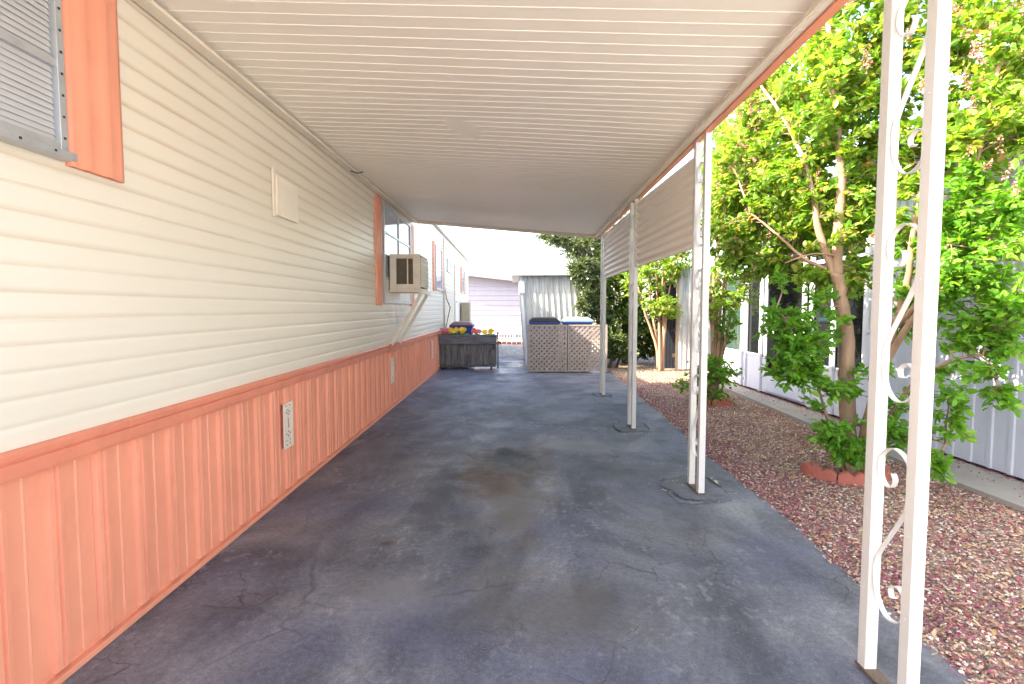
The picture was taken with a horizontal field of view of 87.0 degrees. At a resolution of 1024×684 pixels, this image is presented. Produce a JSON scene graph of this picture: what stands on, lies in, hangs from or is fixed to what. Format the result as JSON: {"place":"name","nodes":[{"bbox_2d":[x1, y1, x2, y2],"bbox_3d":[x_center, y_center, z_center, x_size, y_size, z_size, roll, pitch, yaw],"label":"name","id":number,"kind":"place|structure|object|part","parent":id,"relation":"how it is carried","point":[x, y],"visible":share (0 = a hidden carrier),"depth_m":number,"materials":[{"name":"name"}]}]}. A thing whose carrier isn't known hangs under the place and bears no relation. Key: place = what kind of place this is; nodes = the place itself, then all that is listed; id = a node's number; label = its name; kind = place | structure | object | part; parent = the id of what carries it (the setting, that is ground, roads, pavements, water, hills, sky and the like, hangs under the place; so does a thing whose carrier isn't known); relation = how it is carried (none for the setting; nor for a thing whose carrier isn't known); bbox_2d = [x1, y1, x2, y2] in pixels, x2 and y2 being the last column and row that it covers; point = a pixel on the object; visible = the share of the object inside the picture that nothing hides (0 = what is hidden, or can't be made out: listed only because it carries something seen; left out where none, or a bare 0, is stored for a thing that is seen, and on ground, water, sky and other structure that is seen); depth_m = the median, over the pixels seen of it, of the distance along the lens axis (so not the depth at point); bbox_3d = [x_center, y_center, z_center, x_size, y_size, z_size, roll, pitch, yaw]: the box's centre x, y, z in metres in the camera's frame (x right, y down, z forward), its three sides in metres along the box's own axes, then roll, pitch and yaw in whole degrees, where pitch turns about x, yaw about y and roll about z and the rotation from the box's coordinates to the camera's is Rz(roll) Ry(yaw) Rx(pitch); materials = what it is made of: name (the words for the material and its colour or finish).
{"place":"outdoors","nodes":[
{"label":"outdoors","id":0,"kind":"place"},
{"bbox_2d":[499,344,523,355],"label":"gravel","id":1,"kind":"structure","parent":0,"point":[510,349],"depth_m":18.68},
{"bbox_2d":[61,356,973,683],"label":"driveway","id":2,"kind":"structure","parent":0,"point":[509,520],"depth_m":2.85,"materials":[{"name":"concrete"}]},
{"bbox_2d":[0,0,469,683],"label":"mobile home","id":3,"kind":"object","parent":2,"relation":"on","point":[202,358],"visible":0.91,"depth_m":2.57,"materials":[{"name":"beige"}]},
{"bbox_2d":[0,0,77,161],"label":"window","id":4,"kind":"structure","parent":3,"relation":"in","point":[33,110],"depth_m":1.90,"materials":[{"name":"metal"}]},
{"bbox_2d":[381,201,411,303],"bbox_3d":[-1.681,-1.227,7.980,0.035,1.320,1.880,0,3,0],"label":"window","id":5,"kind":"structure","parent":3,"relation":"in","point":[396,231],"depth_m":7.58,"materials":[{"name":"glass"}]},
{"bbox_2d":[386,254,430,345],"bbox_3d":[-1.447,-0.607,8.008,0.472,1.250,1.740,0,3,0],"label":"air conditioner","id":6,"kind":"object","parent":3,"relation":"attached to","point":[408,274],"visible":0.99,"depth_m":7.35,"materials":[{"name":"beige metal"}]},
{"bbox_2d":[435,244,442,290],"bbox_3d":[-1.681,-1.681,12.396,0.035,0.990,1.050,0,3,0],"label":"window","id":7,"kind":"structure","parent":3,"relation":"in","point":[438,251],"depth_m":12.34,"materials":[{"name":"glass"}]},
{"bbox_2d":[447,258,451,273],"bbox_3d":[-1.681,-2.033,14.478,0.035,0.340,0.850,0,3,0],"label":"window","id":8,"kind":"structure","parent":3,"relation":"in","point":[449,263],"depth_m":14.51,"materials":[{"name":"glass"}]},
{"bbox_2d":[454,265,459,321],"bbox_3d":[-1.656,-1.303,16.476,0.084,2.000,1.210,0,3,0],"label":"door","id":9,"kind":"structure","parent":3,"relation":"in","point":[456,269],"depth_m":16.32,"materials":[{"name":"white paint"}]},
{"bbox_2d":[462,269,464,292],"bbox_3d":[-1.681,-2.100,18.557,0.035,0.780,0.900,0,3,0],"label":"window","id":10,"kind":"structure","parent":3,"relation":"in","point":[463,271],"depth_m":18.70,"materials":[{"name":"glass"}]},
{"bbox_2d":[461,302,470,320],"bbox_3d":[-1.515,-0.498,17.903,0.310,1.620,0.640,0,3,0],"label":"utility cabinet","id":11,"kind":"object","parent":3,"relation":"attached to","point":[465,311],"visible":0.26,"depth_m":17.57,"materials":[{"name":"beige metal"}]},
{"bbox_3d":[-1.520,-0.784,17.581,0.220,0.870,0.005,0,3,0],"label":"door","id":12,"kind":"part","parent":11,"relation":"part of","materials":[{"name":"beige metal"}]},
{"bbox_2d":[449,321,473,334],"bbox_3d":[-1.280,0.013,13.902,0.590,1.084,0.696,0,3,0],"label":"wheelie bin","id":13,"kind":"object","parent":2,"relation":"on","point":[468,325],"visible":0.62,"depth_m":13.57,"materials":[{"name":"blue plastic"}]},
{"bbox_2d":[439,335,496,368],"bbox_3d":[-1.026,0.225,12.768,1.348,0.800,0.498,0,3,0],"label":"planter box","id":14,"kind":"object","parent":2,"relation":"on","point":[467,350],"visible":1,"depth_m":12.55,"materials":[{"name":"grey wood"}]},
{"bbox_2d":[440,328,449,334],"bbox_3d":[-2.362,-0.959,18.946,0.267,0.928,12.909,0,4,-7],"label":"flower plant","id":15,"kind":"object","parent":14,"relation":"in","point":[445,331],"visible":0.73,"depth_m":12.65,"materials":[{"name":"pink plant"}]},
{"bbox_2d":[448,327,457,334],"bbox_3d":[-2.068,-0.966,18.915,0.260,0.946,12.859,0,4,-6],"label":"flower plant","id":16,"kind":"object","parent":14,"relation":"in","point":[454,330],"visible":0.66,"depth_m":12.62,"materials":[{"name":"yellow plant"}]},
{"bbox_2d":[459,327,468,334],"bbox_3d":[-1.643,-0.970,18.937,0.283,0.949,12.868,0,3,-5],"label":"flower plant","id":17,"kind":"object","parent":14,"relation":"in","point":[462,330],"visible":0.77,"depth_m":12.63,"materials":[{"name":"yellow plant"}]},
{"bbox_2d":[471,303,481,334],"bbox_3d":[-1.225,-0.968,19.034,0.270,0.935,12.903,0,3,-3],"label":"flower plant","id":18,"kind":"object","parent":14,"relation":"in","point":[477,331],"visible":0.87,"depth_m":12.72,"materials":[{"name":"pink plant"}]},
{"bbox_2d":[482,304,492,334],"bbox_3d":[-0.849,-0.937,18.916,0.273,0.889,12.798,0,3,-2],"label":"flower plant","id":19,"kind":"object","parent":14,"relation":"in","point":[486,332],"visible":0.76,"depth_m":12.65,"materials":[{"name":"yellow plant"}]},
{"bbox_2d":[496,332,501,367],"bbox_3d":[-0.309,0.194,12.835,0.141,0.855,0.086,0,3,0],"label":"garden tap","id":20,"kind":"object","parent":2,"relation":"on","point":[498,341],"visible":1,"depth_m":12.82,"materials":[{"name":"metal"}]},
{"bbox_2d":[133,0,951,683],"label":"carport","id":21,"kind":"object","parent":2,"relation":"on","point":[589,118],"visible":1,"depth_m":3.06,"materials":[{"name":"paint"}]},
{"bbox_2d":[528,317,559,369],"bbox_3d":[0.730,0.044,12.371,0.690,1.208,0.696,0,3,0],"label":"wheelie bin","id":22,"kind":"object","parent":2,"relation":"on","point":[543,321],"visible":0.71,"depth_m":12.04,"materials":[{"name":"blue plastic"}]},
{"bbox_2d":[527,325,566,371],"bbox_3d":[0.772,0.141,11.890,0.875,1.045,0.040,0,3,0],"label":"lattice screen","id":23,"kind":"object","parent":2,"relation":"on","point":[551,345],"visible":1,"depth_m":11.88,"materials":[{"name":"paint"}]},
{"bbox_2d":[512,274,594,366],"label":"metal shed","id":24,"kind":"structure","parent":2,"relation":"on","point":[547,295],"depth_m":13.05,"materials":[{"name":"metal"}]},
{"bbox_2d":[561,317,592,369],"bbox_3d":[1.485,0.039,12.371,0.660,1.218,0.696,0,3,0],"label":"wheelie bin","id":25,"kind":"object","parent":2,"relation":"on","point":[567,321],"visible":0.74,"depth_m":12.05,"materials":[{"name":"blue plastic"}]},
{"bbox_2d":[567,325,607,371],"bbox_3d":[1.665,0.140,11.900,0.875,1.045,0.040,0,3,0],"label":"lattice screen","id":26,"kind":"object","parent":2,"relation":"on","point":[576,345],"visible":0.84,"depth_m":11.89,"materials":[{"name":"paint"}]},
{"bbox_2d":[592,392,611,396],"bbox_3d":[1.465,0.860,8.820,0.309,0.007,0.447,0,3,0],"label":"asphalt patch","id":27,"kind":"object","parent":2,"relation":"on","point":[598,394],"visible":0.88,"depth_m":8.72,"materials":[{"name":"grey asphalt"}]},
{"bbox_2d":[614,422,649,432],"bbox_3d":[1.407,1.007,6.392,0.405,0.007,0.549,0,3,0],"label":"asphalt patch","id":28,"kind":"object","parent":2,"relation":"on","point":[625,427],"visible":0.91,"depth_m":6.32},
{"bbox_2d":[613,422,649,430],"bbox_3d":[1.407,1.002,6.400,0.433,0.001,0.524,0,3,0],"label":"road tar seam","id":29,"kind":"object","parent":28,"relation":"on","point":[636,422],"visible":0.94,"depth_m":6.40,"materials":[{"name":"black asphalt"}]},
{"bbox_2d":[661,476,731,503],"bbox_3d":[1.416,1.141,4.195,0.469,0.007,0.642,0,3,0],"label":"asphalt patch","id":30,"kind":"object","parent":2,"relation":"on","point":[685,490],"visible":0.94,"depth_m":4.11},
{"bbox_2d":[665,476,725,500],"bbox_3d":[1.423,1.135,4.203,0.444,0.001,0.614,0,3,0],"label":"road tar seam","id":31,"kind":"object","parent":30,"relation":"on","point":[708,478],"visible":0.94,"depth_m":4.09,"materials":[{"name":"black asphalt"}]},
{"bbox_2d":[499,312,656,366],"bbox_3d":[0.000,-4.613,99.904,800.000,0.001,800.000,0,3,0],"label":"ground","id":32,"kind":"structure","parent":0,"point":[510,340],"depth_m":26.04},
{"bbox_2d":[473,317,521,341],"bbox_3d":[0.115,-0.467,22.423,3.890,1.110,0.080,0,3,0],"label":"picket fence","id":33,"kind":"object","parent":32,"relation":"on","point":[504,323],"visible":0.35,"depth_m":22.40,"materials":[{"name":"white paint"}]},
{"bbox_2d":[468,270,589,334],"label":"lavender house","id":34,"kind":"structure","parent":32,"relation":"on","point":[498,293],"depth_m":26.41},
{"bbox_2d":[693,100,769,233],"bbox_3d":[5.937,-3.508,14.415,2.735,8.071,1.978,0,3,0],"label":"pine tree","id":35,"kind":"object","parent":32,"relation":"on","point":[715,141],"visible":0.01,"depth_m":14.08,"materials":[{"name":"green plant"}]},
{"bbox_2d":[440,0,1023,308],"label":"sky","id":36,"kind":"structure","parent":0,"point":[487,250],"materials":[{"name":"white"}]},
{"bbox_2d":[590,353,1023,683],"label":"gravel bed","id":37,"kind":"object","parent":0,"point":[975,675],"visible":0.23,"depth_m":3.52,"materials":[{"name":"red gravel"}]},
{"bbox_2d":[534,198,641,358],"bbox_3d":[2.381,-1.828,14.672,2.764,4.712,4.575,3,5,43],"label":"oak tree","id":38,"kind":"object","parent":37,"relation":"on","point":[578,249],"visible":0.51,"depth_m":12.87,"materials":[{"name":"green plant"}]},
{"bbox_2d":[606,314,639,368],"bbox_3d":[2.535,0.011,12.781,0.848,1.370,0.876,0,3,0],"label":"bush","id":39,"kind":"object","parent":37,"relation":"on","point":[617,340],"visible":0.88,"depth_m":12.67,"materials":[{"name":"green plant"}]},
{"bbox_2d":[588,243,699,363],"bbox_3d":[3.475,-1.185,14.064,3.228,3.790,2.301,0,3,0],"label":"hedge shrub","id":40,"kind":"object","parent":37,"relation":"on","point":[645,342],"visible":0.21,"depth_m":13.67,"materials":[{"name":"green plant"}]},
{"bbox_2d":[620,250,691,371],"bbox_3d":[3.296,-1.054,12.254,1.645,3.537,1.481,0,3,0],"label":"crape myrtle","id":41,"kind":"object","parent":37,"relation":"on","point":[669,266],"visible":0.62,"depth_m":12.14,"materials":[{"name":"green plant"}]},
{"bbox_2d":[665,283,675,367],"bbox_3d":[3.690,-0.374,12.495,0.380,1.970,0.070,0,3,0],"label":"dark fence panel","id":42,"kind":"object","parent":37,"relation":"on","point":[670,346],"visible":0.42,"depth_m":12.48,"materials":[{"name":"blue paint"}]},
{"bbox_2d":[672,265,720,369],"bbox_3d":[4.550,-0.549,12.329,1.700,2.400,0.120,0,3,0],"label":"metal fence","id":43,"kind":"object","parent":37,"relation":"on","point":[682,285],"visible":0.16,"depth_m":12.29,"materials":[{"name":"white metal"}]},
{"bbox_2d":[696,398,710,405],"bbox_3d":[2.779,0.884,7.939,0.102,0.131,0.322,-3,4,-39],"label":"scalloped edging","id":44,"kind":"object","parent":37,"relation":"on","point":[709,402],"visible":0.23,"depth_m":7.83,"materials":[{"name":"red concrete"}]},
{"bbox_2d":[712,399,731,406],"bbox_3d":[3.054,0.890,7.840,0.322,0.131,0.102,-1,4,-11],"label":"scalloped edging","id":45,"kind":"object","parent":37,"relation":"on","point":[725,402],"visible":0.84,"depth_m":7.79,"materials":[{"name":"red concrete"}]},
{"bbox_2d":[671,118,798,407],"bbox_3d":[3.427,-1.375,8.136,2.086,4.794,1.325,0,3,0],"label":"crape myrtle","id":46,"kind":"object","parent":37,"relation":"on","point":[717,374],"visible":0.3,"depth_m":7.95,"materials":[{"name":"green plant"}]},
{"bbox_2d":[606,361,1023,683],"bbox_3d":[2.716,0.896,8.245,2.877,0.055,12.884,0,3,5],"label":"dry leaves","id":47,"kind":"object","parent":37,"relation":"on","point":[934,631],"visible":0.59,"depth_m":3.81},
{"bbox_2d":[800,462,837,484],"bbox_3d":[2.560,1.093,4.507,0.102,0.131,0.326,-2,4,-23],"label":"scalloped edging","id":48,"kind":"object","parent":37,"relation":"on","point":[817,471],"visible":0.94,"depth_m":4.46,"materials":[{"name":"red concrete"}]},
{"bbox_2d":[838,470,864,487],"bbox_3d":[2.784,1.103,4.333,0.310,0.131,0.098,1,4,9],"label":"scalloped edging","id":49,"kind":"object","parent":37,"relation":"on","point":[849,478],"visible":0.63,"depth_m":4.31,"materials":[{"name":"red concrete"}]},
{"bbox_2d":[700,0,1023,483],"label":"crape myrtle","id":50,"kind":"object","parent":37,"relation":"on","point":[829,55],"visible":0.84,"depth_m":4.20,"materials":[{"name":"green plant"}]},
{"bbox_2d":[885,465,890,483],"bbox_3d":[3.048,1.098,4.425,0.100,0.131,0.315,3,5,42],"label":"scalloped edging","id":51,"kind":"object","parent":37,"relation":"on","point":[887,474],"visible":0.41,"depth_m":4.37,"materials":[{"name":"red concrete"}]},
{"bbox_2d":[688,374,1023,512],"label":"walkway","id":52,"kind":"structure","parent":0,"point":[975,481],"depth_m":4.49,"materials":[{"name":"concrete"}]},
{"bbox_2d":[700,104,1023,478],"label":"porch house","id":53,"kind":"structure","parent":52,"relation":"on","point":[999,436],"depth_m":5.93,"materials":[{"name":"white paint"}]},
{"bbox_2d":[724,247,741,352],"bbox_3d":[4.224,-1.025,10.262,0.032,2.400,0.890,0,3,0],"label":"window","id":54,"kind":"structure","parent":53,"relation":"in","point":[734,346],"depth_m":10.20,"materials":[{"name":"grey glass"}]},
{"bbox_2d":[747,254,759,355],"bbox_3d":[4.224,-0.969,9.343,0.032,2.400,0.470,0,3,0],"label":"window","id":55,"kind":"structure","parent":53,"relation":"in","point":[754,309],"depth_m":9.40,"materials":[{"name":"grey glass"}]},
{"bbox_2d":[762,240,808,401],"bbox_3d":[4.193,-0.385,8.312,0.030,2.440,1.240,0,3,0],"label":"door","id":56,"kind":"structure","parent":53,"relation":"in","point":[794,298],"depth_m":8.42,"materials":[{"name":"white paint"}]},
{"bbox_2d":[816,190,831,368],"bbox_3d":[4.224,-0.842,7.262,0.032,2.400,0.400,0,3,0],"label":"window","id":57,"kind":"structure","parent":53,"relation":"in","point":[823,322],"depth_m":7.29,"materials":[{"name":"grey glass"}]},
{"bbox_2d":[835,175,866,373],"bbox_3d":[4.224,-0.806,6.663,0.032,2.400,0.560,0,3,0],"label":"window","id":58,"kind":"structure","parent":53,"relation":"in","point":[856,306],"depth_m":6.59,"materials":[{"name":"grey glass"}]}
]}

